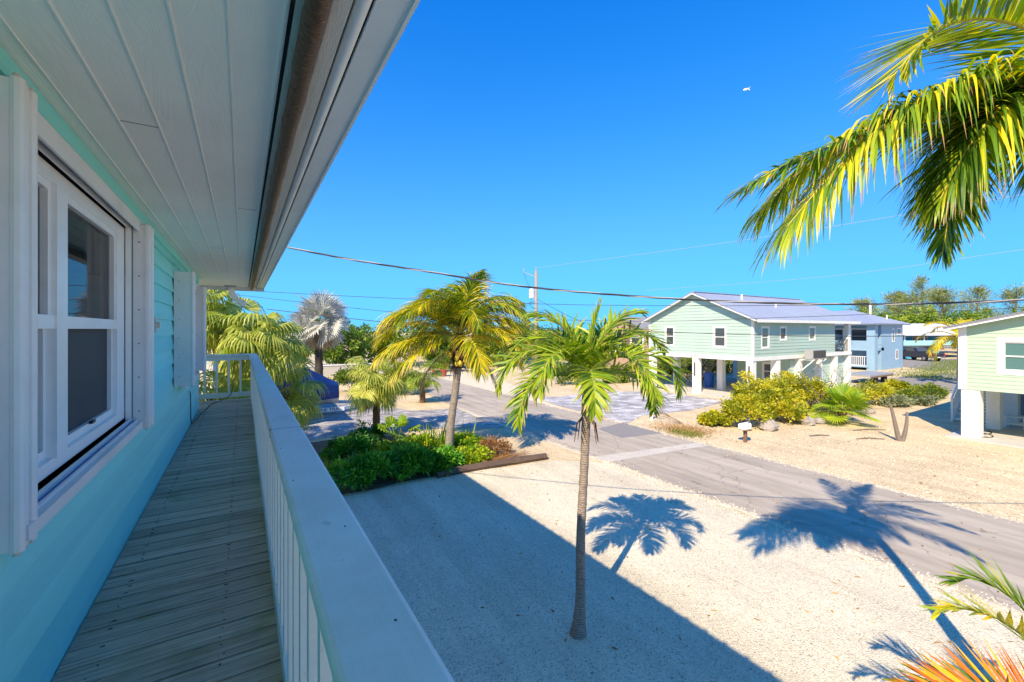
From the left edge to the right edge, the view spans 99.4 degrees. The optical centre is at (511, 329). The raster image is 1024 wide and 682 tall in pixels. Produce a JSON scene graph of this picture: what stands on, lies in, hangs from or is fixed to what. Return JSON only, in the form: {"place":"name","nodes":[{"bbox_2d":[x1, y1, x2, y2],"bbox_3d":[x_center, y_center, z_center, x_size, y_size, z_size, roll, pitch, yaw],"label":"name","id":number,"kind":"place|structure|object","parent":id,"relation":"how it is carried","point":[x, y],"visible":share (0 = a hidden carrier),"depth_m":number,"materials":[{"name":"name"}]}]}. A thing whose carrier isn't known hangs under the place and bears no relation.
{"place":"outdoors","nodes":[
{"label":"outdoors","id":0,"kind":"place"},
{"bbox_2d":[0,0,454,681],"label":"house","id":1,"kind":"structure","parent":0,"point":[150,530],"depth_m":2.00,"materials":[{"name":"teal paint"}]},
{"bbox_2d":[26,112,143,541],"bbox_3d":[-2.311,-0.037,2.373,0.190,1.515,2.570,0,0,-32],"label":"window","id":2,"kind":"structure","parent":1,"relation":"in","point":[81,359],"depth_m":2.19,"materials":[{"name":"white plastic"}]},
{"bbox_2d":[250,0,332,289],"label":"rolled shade","id":3,"kind":"object","parent":1,"relation":"attached to","point":[315,14],"visible":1,"depth_m":1.60,"materials":[{"name":"fabric"}]},
{"bbox_2d":[303,403,502,439],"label":"driveway","id":4,"kind":"structure","parent":0,"point":[338,423],"depth_m":20.41,"materials":[{"name":"concrete"}]},
{"bbox_2d":[219,363,338,404],"bbox_3d":[-11.683,2.686,20.879,6.200,2.267,2.345,0,0,-32],"label":"boat","id":5,"kind":"object","parent":4,"relation":"on","point":[332,386],"visible":0.22,"depth_m":21.64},
{"bbox_2d":[307,400,354,412],"bbox_3d":[-10.739,3.990,21.465,7.623,0.620,2.990,0,0,-32],"label":"boat trailer","id":6,"kind":"object","parent":4,"relation":"on","point":[336,408],"visible":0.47,"depth_m":21.41,"materials":[{"name":"white metal"}]},
{"bbox_2d":[268,309,890,336],"bbox_3d":[9.704,-0.332,19.996,43.190,1.326,0.037,0,0,3],"label":"power line","id":7,"kind":"object","parent":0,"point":[622,330],"visible":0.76,"depth_m":20.06,"materials":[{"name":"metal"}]},
{"bbox_2d":[206,0,1023,330],"label":"sky","id":8,"kind":"structure","parent":0,"point":[503,138],"materials":[{"name":"blue"}]},
{"bbox_2d":[217,292,1023,320],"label":"power line","id":9,"kind":"object","parent":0,"point":[689,320],"visible":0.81,"depth_m":21.04,"materials":[{"name":"metal"}]},
{"bbox_2d":[542,391,722,422],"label":"driveway","id":10,"kind":"structure","parent":0,"point":[629,407],"depth_m":25.09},
{"bbox_2d":[264,291,1011,305],"bbox_3d":[8.265,-1.667,21.499,49.412,1.050,0.031,0,0,3],"label":"power line","id":11,"kind":"object","parent":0,"point":[620,305],"visible":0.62,"depth_m":21.60,"materials":[{"name":"metal"}]},
{"bbox_2d":[286,246,1023,304],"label":"power line","id":12,"kind":"object","parent":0,"point":[985,301],"visible":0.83,"depth_m":6.67,"materials":[{"name":"metal"}]},
{"bbox_2d":[603,317,712,374],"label":"gable house","id":13,"kind":"structure","parent":0,"point":[634,323],"depth_m":42.15,"materials":[{"name":"beige"}]},
{"bbox_2d":[306,331,1023,585],"bbox_3d":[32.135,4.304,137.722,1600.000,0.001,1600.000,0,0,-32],"label":"ground","id":14,"kind":"structure","parent":0,"point":[933,422],"depth_m":15.94,"materials":[{"name":"sand"}]},
{"bbox_2d":[199,300,226,393],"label":"gable house","id":15,"kind":"structure","parent":14,"relation":"on","point":[213,367],"depth_m":15.78,"materials":[{"name":"white paint"}]},
{"bbox_2d":[199,290,240,379],"bbox_3d":[-9.136,1.265,12.370,2.529,6.170,2.929,0,0,-32],"label":"fan palm","id":16,"kind":"object","parent":14,"relation":"on","point":[214,296],"visible":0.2,"depth_m":12.12,"materials":[{"name":"green plant"}]},
{"bbox_2d":[199,339,256,401],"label":"fan palm","id":17,"kind":"object","parent":14,"relation":"on","point":[224,388],"visible":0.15,"depth_m":11.21,"materials":[{"name":"green plant"}]},
{"bbox_2d":[207,297,312,397],"bbox_3d":[-7.291,1.688,12.650,2.860,5.323,2.644,0,0,38],"label":"fan palm","id":18,"kind":"object","parent":14,"relation":"on","point":[278,354],"visible":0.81,"depth_m":12.05,"materials":[{"name":"green plant"}]},
{"bbox_2d":[284,290,350,374],"bbox_3d":[-14.652,0.609,33.109,4.933,7.481,5.017,0,0,-32],"label":"silver palm","id":19,"kind":"object","parent":14,"relation":"on","point":[321,334],"visible":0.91,"depth_m":32.38,"materials":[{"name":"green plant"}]},
{"bbox_2d":[309,317,374,364],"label":"bushy tree","id":20,"kind":"object","parent":14,"relation":"on","point":[353,335],"visible":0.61,"depth_m":43.58,"materials":[{"name":"green plant"}]},
{"bbox_2d":[307,363,391,376],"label":"garden wall","id":21,"kind":"structure","parent":14,"relation":"on","point":[328,370],"depth_m":39.34,"materials":[{"name":"concrete"}]},
{"bbox_2d":[327,364,378,387],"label":"green bush","id":22,"kind":"object","parent":14,"relation":"on","point":[340,376],"visible":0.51,"depth_m":29.01,"materials":[{"name":"green plant"}]},
{"bbox_2d":[357,323,414,362],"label":"bushy tree","id":23,"kind":"object","parent":14,"relation":"on","point":[374,354],"visible":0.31,"depth_m":48.71,"materials":[{"name":"green plant"}]},
{"bbox_2d":[310,434,505,493],"bbox_3d":[-4.225,4.294,15.027,6.717,0.001,6.329,0,0,-32],"label":"planting bed","id":24,"kind":"object","parent":14,"relation":"on","point":[318,446],"visible":0.24,"depth_m":12.58,"materials":[{"name":"soil"}]},
{"bbox_2d":[272,357,329,430],"bbox_3d":[-7.114,2.624,13.538,2.522,3.451,2.369,0,0,-32],"label":"fan palm","id":25,"kind":"object","parent":24,"relation":"on","point":[300,405],"visible":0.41,"depth_m":13.44,"materials":[{"name":"green plant"}]},
{"bbox_2d":[318,430,379,465],"bbox_3d":[-5.184,3.833,14.033,2.061,1.034,1.682,0,0,-32],"label":"fern shrub","id":26,"kind":"object","parent":24,"relation":"on","point":[342,448],"visible":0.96,"depth_m":13.69,"materials":[{"name":"green plant"}]},
{"bbox_2d":[327,449,401,491],"bbox_3d":[-4.104,3.873,12.018,2.289,1.042,1.733,0,0,-32],"label":"fern shrub","id":27,"kind":"object","parent":24,"relation":"on","point":[367,464],"visible":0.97,"depth_m":11.76,"materials":[{"name":"green plant"}]},
{"bbox_2d":[346,419,389,443],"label":"fern shrub","id":28,"kind":"object","parent":24,"relation":"on","point":[374,429],"visible":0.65,"depth_m":16.16,"materials":[{"name":"green plant"}]},
{"bbox_2d":[342,341,414,425],"bbox_3d":[-5.451,2.423,17.658,2.871,3.854,3.230,0,0,-32],"label":"fan palm","id":29,"kind":"object","parent":24,"relation":"on","point":[371,390],"visible":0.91,"depth_m":16.98,"materials":[{"name":"green plant"}]},
{"bbox_2d":[368,413,421,449],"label":"philodendron","id":30,"kind":"object","parent":24,"relation":"on","point":[393,421],"visible":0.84,"depth_m":15.58,"materials":[{"name":"green plant"}]},
{"bbox_2d":[367,437,422,453],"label":"leafy shrub","id":31,"kind":"object","parent":24,"relation":"on","point":[384,446],"visible":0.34,"depth_m":14.23,"materials":[{"name":"green plant"}]},
{"bbox_2d":[384,441,448,482],"bbox_3d":[-2.903,3.844,12.954,2.128,1.114,1.785,0,0,-32],"label":"fern shrub","id":32,"kind":"object","parent":24,"relation":"on","point":[413,458],"visible":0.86,"depth_m":12.61,"materials":[{"name":"green plant"}]},
{"bbox_2d":[399,432,439,450],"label":"leafy shrub","id":33,"kind":"object","parent":24,"relation":"on","point":[423,440],"visible":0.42,"depth_m":15.15,"materials":[{"name":"green plant"}]},
{"bbox_2d":[421,442,465,475],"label":"fern shrub","id":34,"kind":"object","parent":24,"relation":"on","point":[451,456],"visible":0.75,"depth_m":13.05,"materials":[{"name":"green plant"}]},
{"bbox_2d":[410,418,476,449],"bbox_3d":[-2.296,3.689,15.615,2.495,1.122,2.302,0,0,-44],"label":"lily clump","id":35,"kind":"object","parent":24,"relation":"on","point":[440,437],"visible":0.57,"depth_m":15.46,"materials":[{"name":"green plant"}]},
{"bbox_2d":[368,269,535,445],"bbox_3d":[-1.990,1.231,14.859,5.636,6.272,5.152,0,0,-32],"label":"coconut palm","id":36,"kind":"object","parent":24,"relation":"on","point":[458,312],"visible":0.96,"depth_m":14.12,"materials":[{"name":"green plant"}]},
{"bbox_2d":[435,430,484,448],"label":"leafy shrub","id":37,"kind":"object","parent":24,"relation":"on","point":[472,438],"visible":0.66,"depth_m":15.05,"materials":[{"name":"green plant"}]},
{"bbox_2d":[448,443,495,464],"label":"leafy shrub","id":38,"kind":"object","parent":24,"relation":"on","point":[474,453],"visible":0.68,"depth_m":13.97,"materials":[{"name":"green plant"}]},
{"bbox_2d":[478,434,513,454],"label":"dry shrub","id":39,"kind":"object","parent":24,"relation":"on","point":[487,441],"visible":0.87,"depth_m":14.81,"materials":[{"name":"brown plant"}]},
{"bbox_2d":[406,358,443,402],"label":"fan palm","id":40,"kind":"object","parent":14,"relation":"on","point":[415,382],"visible":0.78,"depth_m":25.10,"materials":[{"name":"green plant"}]},
{"bbox_2d":[401,319,464,363],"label":"bushy tree","id":41,"kind":"object","parent":14,"relation":"on","point":[411,327],"visible":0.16,"depth_m":54.07,"materials":[{"name":"green plant"}]},
{"bbox_2d":[422,337,464,368],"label":"bushy tree","id":42,"kind":"object","parent":14,"relation":"on","point":[432,355],"visible":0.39,"depth_m":46.20,"materials":[{"name":"green plant"}]},
{"bbox_2d":[433,350,464,371],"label":"green bush","id":43,"kind":"object","parent":14,"relation":"on","point":[446,359],"visible":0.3,"depth_m":43.28,"materials":[{"name":"green plant"}]},
{"bbox_2d":[464,323,509,366],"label":"bushy tree","id":44,"kind":"object","parent":14,"relation":"on","point":[497,347],"visible":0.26,"depth_m":48.58,"materials":[{"name":"green plant"}]},
{"bbox_2d":[435,453,547,477],"bbox_3d":[-0.548,4.218,13.524,3.772,0.259,0.289,0,0,-28],"label":"timber edging","id":45,"kind":"object","parent":14,"relation":"on","point":[493,464],"visible":1,"depth_m":13.39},
{"bbox_2d":[465,446,537,464],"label":"leaf litter","id":46,"kind":"object","parent":14,"relation":"on","point":[498,456],"visible":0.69,"depth_m":14.50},
{"bbox_2d":[523,266,537,366],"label":"utility pole","id":47,"kind":"object","parent":14,"relation":"on","point":[531,293],"visible":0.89,"depth_m":48.88,"materials":[{"name":"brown wood"}]},
{"bbox_2d":[549,362,639,384],"bbox_3d":[6.637,3.565,34.314,7.734,2.144,1.720,0,0,-16],"label":"hedge","id":48,"kind":"object","parent":14,"relation":"on","point":[624,379],"visible":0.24,"depth_m":34.37,"materials":[{"name":"green plant"}]},
{"bbox_2d":[344,460,1023,681],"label":"gravel yard","id":49,"kind":"structure","parent":14,"relation":"on","point":[489,660],"depth_m":7.11,"materials":[{"name":"gravel"}]},
{"bbox_2d":[485,297,696,639],"bbox_3d":[1.047,1.942,6.069,2.744,4.841,2.577,0,0,-32],"label":"palm tree","id":50,"kind":"object","parent":49,"relation":"on","point":[589,356],"visible":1,"depth_m":5.93,"materials":[{"name":"green plant"}]},
{"bbox_2d":[716,0,1023,277],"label":"coconut palm","id":51,"kind":"object","parent":49,"relation":"on","point":[978,110],"visible":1,"depth_m":3.55,"materials":[{"name":"green plant"}]},
{"bbox_2d":[883,635,1023,681],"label":"dry palm","id":52,"kind":"object","parent":49,"relation":"on","point":[928,673],"visible":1,"depth_m":3.10,"materials":[{"name":"orange plant"}]},
{"bbox_2d":[917,546,1023,648],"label":"young palm","id":53,"kind":"object","parent":49,"relation":"on","point":[999,616],"visible":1,"depth_m":3.41,"materials":[{"name":"green plant"}]},
{"bbox_2d":[638,356,732,377],"bbox_3d":[17.440,3.288,40.394,16.683,2.499,1.977,0,0,-31],"label":"hedge","id":54,"kind":"object","parent":14,"relation":"on","point":[688,364],"visible":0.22,"depth_m":38.99,"materials":[{"name":"green plant"}]},
{"bbox_2d":[355,404,1023,681],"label":"loose stones","id":55,"kind":"object","parent":14,"relation":"on","point":[1012,611],"visible":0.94,"depth_m":8.94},
{"bbox_2d":[638,418,742,441],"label":"dry weeds","id":56,"kind":"object","parent":14,"relation":"on","point":[674,426],"visible":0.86,"depth_m":18.48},
{"bbox_2d":[665,427,720,439],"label":"weeds","id":57,"kind":"object","parent":14,"relation":"on","point":[688,433],"visible":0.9,"depth_m":17.79,"materials":[{"name":"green plant"}]},
{"bbox_2d":[704,372,714,387],"bbox_3d":[14.414,3.688,31.744,0.740,1.105,0.740,0,0,-32],"label":"rubbish bin","id":58,"kind":"object","parent":14,"relation":"on","point":[709,379],"visible":1,"depth_m":31.48,"materials":[{"name":"blue plastic"}]},
{"bbox_2d":[696,409,735,425],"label":"yellow bush","id":59,"kind":"object","parent":14,"relation":"on","point":[712,417],"visible":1,"depth_m":19.15,"materials":[{"name":"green plant"}]},
{"bbox_2d":[738,419,751,442],"bbox_3d":[8.844,3.865,16.506,0.470,0.970,0.400,0,0,-32],"label":"mailbox","id":60,"kind":"object","parent":14,"relation":"on","point":[745,427],"visible":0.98,"depth_m":16.45,"materials":[{"name":"white plastic"}]},
{"bbox_2d":[719,390,774,426],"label":"yellow bush","id":61,"kind":"object","parent":14,"relation":"on","point":[735,406],"visible":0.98,"depth_m":18.84,"materials":[{"name":"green plant"}]},
{"bbox_2d":[728,370,784,420],"bbox_3d":[11.683,3.161,20.722,2.611,2.353,2.426,0,0,-32],"label":"yellow bush","id":62,"kind":"object","parent":14,"relation":"on","point":[768,395],"visible":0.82,"depth_m":20.43,"materials":[{"name":"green plant"}]},
{"bbox_2d":[759,419,779,431],"bbox_3d":[10.983,4.138,18.538,0.875,0.624,0.708,0,0,-32],"label":"boulder","id":63,"kind":"object","parent":14,"relation":"on","point":[770,425],"visible":0.8,"depth_m":18.30,"materials":[{"name":"stone"}]},
{"bbox_2d":[755,377,805,415],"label":"yellow bush","id":64,"kind":"object","parent":14,"relation":"on","point":[786,393],"visible":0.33,"depth_m":20.93,"materials":[{"name":"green plant"}]},
{"bbox_2d":[766,398,809,423],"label":"yellow bush","id":65,"kind":"object","parent":14,"relation":"on","point":[798,412],"visible":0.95,"depth_m":19.68,"materials":[{"name":"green plant"}]},
{"bbox_2d":[765,370,813,404],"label":"yellow bush","id":66,"kind":"object","parent":14,"relation":"on","point":[794,380],"visible":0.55,"depth_m":21.98,"materials":[{"name":"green plant"}]},
{"bbox_2d":[798,376,836,408],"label":"yellow bush","id":67,"kind":"object","parent":14,"relation":"on","point":[816,385],"visible":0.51,"depth_m":22.42,"materials":[{"name":"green plant"}]},
{"bbox_2d":[785,362,855,412],"bbox_3d":[14.932,2.930,21.445,1.948,2.815,3.300,0,0,-32],"label":"bare shrub","id":68,"kind":"object","parent":14,"relation":"on","point":[831,381],"visible":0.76,"depth_m":21.21,"materials":[{"name":"plant"}]},
{"bbox_2d":[807,380,883,423],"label":"fan palm","id":69,"kind":"object","parent":14,"relation":"on","point":[852,397],"visible":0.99,"depth_m":19.69,"materials":[{"name":"green plant"}]},
{"bbox_2d":[844,380,877,400],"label":"roadside bush","id":70,"kind":"object","parent":14,"relation":"on","point":[868,395],"visible":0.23,"depth_m":24.03,"materials":[{"name":"yellow plant"}]},
{"bbox_2d":[841,296,883,314],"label":"casuarina tree","id":71,"kind":"object","parent":14,"relation":"on","point":[860,301],"visible":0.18,"depth_m":93.81,"materials":[{"name":"green plant"}]},
{"bbox_2d":[833,305,910,370],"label":"stucco house","id":72,"kind":"structure","parent":14,"relation":"on","point":[875,353],"depth_m":46.90,"materials":[{"name":"blue paint"}]},
{"bbox_2d":[851,328,866,340],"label":"window","id":73,"kind":"structure","parent":72,"relation":"in","point":[854,331],"depth_m":47.92,"materials":[{"name":"glass"}]},
{"bbox_2d":[857,378,897,403],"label":"roadside bush","id":74,"kind":"object","parent":14,"relation":"on","point":[881,389],"visible":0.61,"depth_m":24.81,"materials":[{"name":"yellow plant"}]},
{"bbox_2d":[857,307,909,321],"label":"dense tree","id":75,"kind":"object","parent":14,"relation":"on","point":[881,314],"visible":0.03,"depth_m":76.79,"materials":[{"name":"green plant"}]},
{"bbox_2d":[875,289,916,314],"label":"casuarina tree","id":76,"kind":"object","parent":14,"relation":"on","point":[893,298],"visible":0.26,"depth_m":95.81,"materials":[{"name":"green plant"}]},
{"bbox_2d":[876,393,917,407],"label":"roadside bush","id":77,"kind":"object","parent":14,"relation":"on","point":[894,400],"visible":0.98,"depth_m":23.87,"materials":[{"name":"green plant"}]},
{"bbox_2d":[880,377,914,389],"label":"roadside bush","id":78,"kind":"object","parent":14,"relation":"on","point":[901,384],"visible":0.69,"depth_m":26.84,"materials":[{"name":"yellow plant"}]},
{"bbox_2d":[889,404,908,441],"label":"dead tree","id":79,"kind":"object","parent":14,"relation":"on","point":[901,438],"visible":0.97,"depth_m":16.70,"materials":[{"name":"brown wood"}]},
{"bbox_2d":[853,372,957,394],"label":"side lane","id":80,"kind":"structure","parent":14,"relation":"on","point":[942,382],"depth_m":35.69,"materials":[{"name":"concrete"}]},
{"bbox_2d":[851,371,893,383],"bbox_3d":[29.019,3.930,35.336,4.600,0.740,1.820,0,0,-32],"label":"flat trailer","id":81,"kind":"object","parent":80,"relation":"on","point":[875,375],"visible":0.84,"depth_m":34.94,"materials":[{"name":"grey metal"}]},
{"bbox_2d":[915,318,973,383],"bbox_3d":[34.781,1.703,33.700,5.074,5.214,5.127,0,0,-32],"label":"coconut palm","id":82,"kind":"object","parent":80,"relation":"on","point":[942,341],"visible":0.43,"depth_m":34.12,"materials":[{"name":"yellow plant"}]},
{"bbox_2d":[893,385,927,397],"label":"roadside bush","id":83,"kind":"object","parent":14,"relation":"on","point":[909,392],"visible":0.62,"depth_m":25.29,"materials":[{"name":"green plant"}]},
{"bbox_2d":[886,291,944,320],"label":"casuarina tree","id":84,"kind":"object","parent":14,"relation":"on","point":[905,299],"visible":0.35,"depth_m":90.32,"materials":[{"name":"green plant"}]},
{"bbox_2d":[881,359,956,380],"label":"grass","id":85,"kind":"structure","parent":14,"relation":"on","point":[952,362],"depth_m":43.70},
{"bbox_2d":[911,395,938,406],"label":"roadside bush","id":86,"kind":"object","parent":14,"relation":"on","point":[928,400],"visible":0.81,"depth_m":24.44,"materials":[{"name":"green plant"}]},
{"bbox_2d":[885,304,966,323],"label":"dense tree","id":87,"kind":"object","parent":14,"relation":"on","point":[921,318],"visible":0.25,"depth_m":76.68,"materials":[{"name":"green plant"}]},
{"bbox_2d":[903,274,953,324],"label":"casuarina tree","id":88,"kind":"object","parent":14,"relation":"on","point":[919,279],"visible":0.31,"depth_m":98.54,"materials":[{"name":"green plant"}]},
{"bbox_2d":[903,359,956,370],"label":"side lane","id":89,"kind":"structure","parent":14,"relation":"on","point":[909,363],"depth_m":54.46,"materials":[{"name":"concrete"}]},
{"bbox_2d":[903,347,945,360],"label":"pickup truck","id":90,"kind":"object","parent":89,"relation":"on","point":[916,352],"visible":0.74,"depth_m":59.77,"materials":[{"name":"paint"}]},
{"bbox_2d":[912,382,951,400],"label":"roadside bush","id":91,"kind":"object","parent":14,"relation":"on","point":[935,389],"visible":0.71,"depth_m":26.54,"materials":[{"name":"green plant"}]},
{"bbox_2d":[914,284,974,349],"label":"casuarina tree","id":92,"kind":"object","parent":14,"relation":"on","point":[943,294],"visible":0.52,"depth_m":91.53,"materials":[{"name":"green plant"}]},
{"bbox_2d":[938,306,994,324],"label":"dense tree","id":93,"kind":"object","parent":14,"relation":"on","point":[976,315],"visible":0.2,"depth_m":76.01,"materials":[{"name":"green plant"}]},
{"bbox_2d":[942,311,1023,448],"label":"pile house","id":94,"kind":"structure","parent":14,"relation":"on","point":[989,394],"depth_m":16.97,"materials":[{"name":"green"}]},
{"bbox_2d":[997,337,1023,375],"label":"window","id":95,"kind":"structure","parent":94,"relation":"in","point":[1010,351],"depth_m":16.24,"materials":[{"name":"white paint"}]},
{"bbox_2d":[955,284,1013,318],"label":"casuarina tree","id":96,"kind":"object","parent":14,"relation":"on","point":[979,289],"visible":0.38,"depth_m":93.20,"materials":[{"name":"green plant"}]},
{"bbox_2d":[969,281,1023,315],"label":"casuarina tree","id":97,"kind":"object","parent":14,"relation":"on","point":[1010,295],"visible":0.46,"depth_m":84.83,"materials":[{"name":"green plant"}]},
{"bbox_2d":[387,410,1023,680],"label":"fallen leaves","id":98,"kind":"object","parent":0,"point":[788,521],"depth_m":9.50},
{"bbox_2d":[411,368,1023,613],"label":"road","id":99,"kind":"structure","parent":0,"point":[848,513],"depth_m":10.88,"materials":[{"name":"asphalt"}]},
{"bbox_2d":[598,423,659,437],"bbox_3d":[4.780,4.288,18.402,2.090,0.001,2.290,0,0,-32],"label":"road patch","id":100,"kind":"object","parent":99,"relation":"on","point":[622,430],"visible":1,"depth_m":18.39,"materials":[{"name":"concrete"}]},
{"bbox_2d":[595,442,707,461],"bbox_3d":[5.016,4.288,15.264,4.735,0.001,0.660,0,0,-25],"label":"road patch","id":101,"kind":"object","parent":99,"relation":"on","point":[622,456],"visible":1,"depth_m":15.11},
{"bbox_2d":[642,291,860,398],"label":"pile house","id":102,"kind":"structure","parent":0,"point":[761,353],"depth_m":29.09,"materials":[{"name":"green"}]},
{"bbox_2d":[665,326,674,345],"bbox_3d":[11.169,0.490,30.727,0.085,1.400,0.840,0,0,-32],"label":"window","id":103,"kind":"structure","parent":102,"relation":"in","point":[668,329],"depth_m":30.71,"materials":[{"name":"white paint"}]},
{"bbox_2d":[713,326,725,347],"bbox_3d":[13.167,0.490,27.513,0.085,1.360,0.910,0,0,-32],"label":"window","id":104,"kind":"structure","parent":102,"relation":"in","point":[719,340],"depth_m":27.55,"materials":[{"name":"white paint"}]},
{"bbox_2d":[761,326,769,348],"bbox_3d":[15.403,0.500,26.421,0.920,1.380,0.085,0,0,-32],"label":"window","id":105,"kind":"structure","parent":102,"relation":"in","point":[765,330],"depth_m":26.49,"materials":[{"name":"white paint"}]},
{"bbox_2d":[762,362,769,379],"bbox_3d":[17.600,2.875,29.662,0.085,1.230,0.980,0,0,-32],"label":"window","id":106,"kind":"structure","parent":102,"relation":"in","point":[765,365],"depth_m":29.92,"materials":[{"name":"white paint"}]},
{"bbox_2d":[800,349,826,370],"bbox_3d":[19.942,2.061,28.723,1.800,1.421,0.831,0,0,-32],"label":"air conditioner","id":107,"kind":"object","parent":102,"relation":"attached to","point":[812,355],"visible":1,"depth_m":28.30,"materials":[{"name":"grey metal"}]},
{"bbox_2d":[903,323,956,358],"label":"balcony house","id":108,"kind":"structure","parent":0,"point":[912,333],"depth_m":65.03,"materials":[{"name":"white paint"}]},
{"bbox_2d":[1003,414,1023,429],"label":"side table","id":109,"kind":"object","parent":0,"point":[1006,421],"visible":1,"depth_m":18.84,"materials":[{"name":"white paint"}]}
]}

